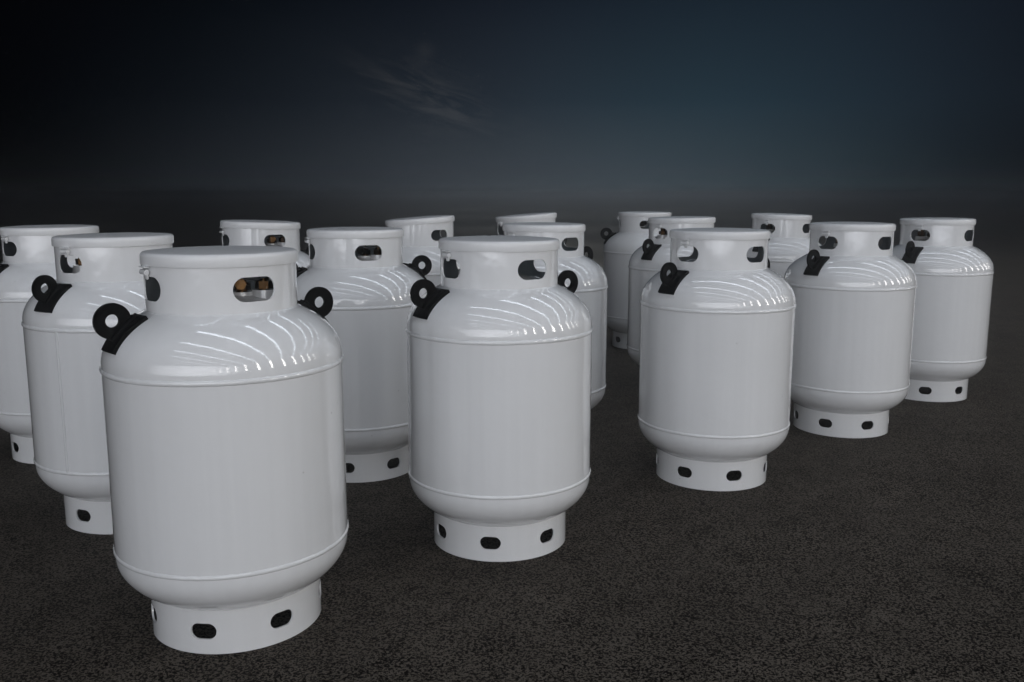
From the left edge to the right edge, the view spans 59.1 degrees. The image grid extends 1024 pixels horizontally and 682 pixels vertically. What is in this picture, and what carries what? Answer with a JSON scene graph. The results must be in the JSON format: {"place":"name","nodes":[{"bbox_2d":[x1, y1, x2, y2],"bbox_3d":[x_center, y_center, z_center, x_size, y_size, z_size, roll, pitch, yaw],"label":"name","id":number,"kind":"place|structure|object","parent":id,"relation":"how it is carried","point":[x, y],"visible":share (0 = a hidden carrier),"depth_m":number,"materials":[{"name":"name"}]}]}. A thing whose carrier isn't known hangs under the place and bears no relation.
{"place":"outdoors","nodes":[
{"label":"outdoors","id":0,"kind":"place"},
{"bbox_2d":[0,193,1023,681],"bbox_3d":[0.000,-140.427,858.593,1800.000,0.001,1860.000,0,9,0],"label":"ground","id":1,"kind":"structure","parent":0,"point":[894,553],"depth_m":2.86,"materials":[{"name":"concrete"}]},
{"bbox_2d":[0,224,98,463],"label":"gas cylinder","id":2,"kind":"object","parent":1,"relation":"on","point":[28,254],"visible":0.33,"depth_m":3.73,"materials":[{"name":"white paint"}]},
{"bbox_2d":[21,232,173,533],"bbox_3d":[-1.372,0.124,3.194,0.608,1.001,0.647,5,10,26],"label":"gas cylinder","id":3,"kind":"object","parent":1,"relation":"on","point":[64,341],"visible":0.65,"depth_m":2.94,"materials":[{"name":"white paint"}]},
{"bbox_2d":[92,246,348,653],"bbox_3d":[-0.749,0.255,2.402,0.647,1.001,0.608,-8,13,-41],"label":"gas cylinder","id":4,"kind":"object","parent":1,"relation":"on","point":[221,370],"visible":1,"depth_m":2.16,"materials":[{"name":"white paint"}]},
{"bbox_2d":[219,220,308,266],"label":"gas cylinder","id":5,"kind":"object","parent":1,"relation":"on","point":[260,233],"visible":0.25,"depth_m":4.37,"materials":[{"name":"white paint"}]},
{"bbox_2d":[296,227,431,482],"bbox_3d":[-0.633,0.035,3.738,0.647,1.001,0.608,-4,10,-25],"label":"gas cylinder","id":6,"kind":"object","parent":1,"relation":"on","point":[370,281],"visible":0.57,"depth_m":3.49,"materials":[{"name":"white paint"}]},
{"bbox_2d":[385,215,459,285],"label":"gas cylinder","id":7,"kind":"object","parent":1,"relation":"on","point":[422,236],"visible":0.16,"depth_m":4.88,"materials":[{"name":"white paint"}]},
{"bbox_2d":[405,235,592,561],"bbox_3d":[-0.041,0.162,2.967,0.647,1.001,0.608,-6,11,-34],"label":"gas cylinder","id":8,"kind":"object","parent":1,"relation":"on","point":[499,329],"visible":1,"depth_m":2.73,"materials":[{"name":"white paint"}]},
{"bbox_2d":[495,212,566,243],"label":"gas cylinder","id":9,"kind":"object","parent":1,"relation":"on","point":[535,217],"visible":0.12,"depth_m":5.56,"materials":[{"name":"white paint"}]},
{"bbox_2d":[502,222,607,409],"bbox_3d":[0.149,-0.058,4.297,0.647,1.001,0.608,-8,12,-39],"label":"gas cylinder","id":10,"kind":"object","parent":1,"relation":"on","point":[590,292],"visible":0.26,"depth_m":4.10,"materials":[{"name":"white paint"}]},
{"bbox_2d":[600,211,670,348],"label":"gas cylinder","id":11,"kind":"object","parent":1,"relation":"on","point":[626,241],"visible":0.43,"depth_m":6.56,"materials":[{"name":"white paint"}]},
{"bbox_2d":[627,216,715,364],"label":"gas cylinder","id":12,"kind":"object","parent":1,"relation":"on","point":[649,258],"visible":0.3,"depth_m":5.16,"materials":[{"name":"white paint"}]},
{"bbox_2d":[637,228,796,490],"bbox_3d":[0.816,0.051,3.635,0.647,1.001,0.608,-7,12,-36],"label":"gas cylinder","id":13,"kind":"object","parent":1,"relation":"on","point":[717,316],"visible":1,"depth_m":3.40,"materials":[{"name":"white paint"}]},
{"bbox_2d":[746,213,821,277],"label":"gas cylinder","id":14,"kind":"object","parent":1,"relation":"on","point":[789,242],"visible":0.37,"depth_m":5.81,"materials":[{"name":"white paint"}]},
{"bbox_2d":[784,222,916,437],"bbox_3d":[1.621,-0.073,4.388,0.647,1.001,0.608,-6,11,-34],"label":"gas cylinder","id":15,"kind":"object","parent":1,"relation":"on","point":[853,285],"visible":0.95,"depth_m":4.15,"materials":[{"name":"white paint"}]},
{"bbox_2d":[893,217,994,401],"bbox_3d":[2.372,-0.193,5.119,0.647,1.001,0.608,-8,12,-38],"label":"gas cylinder","id":16,"kind":"object","parent":1,"relation":"on","point":[948,262],"visible":0.73,"depth_m":4.87,"materials":[{"name":"white paint"}]},
{"bbox_2d":[0,0,1023,192],"label":"sky","id":17,"kind":"structure","parent":0,"point":[97,96],"materials":[{"name":"blue"}]}
]}

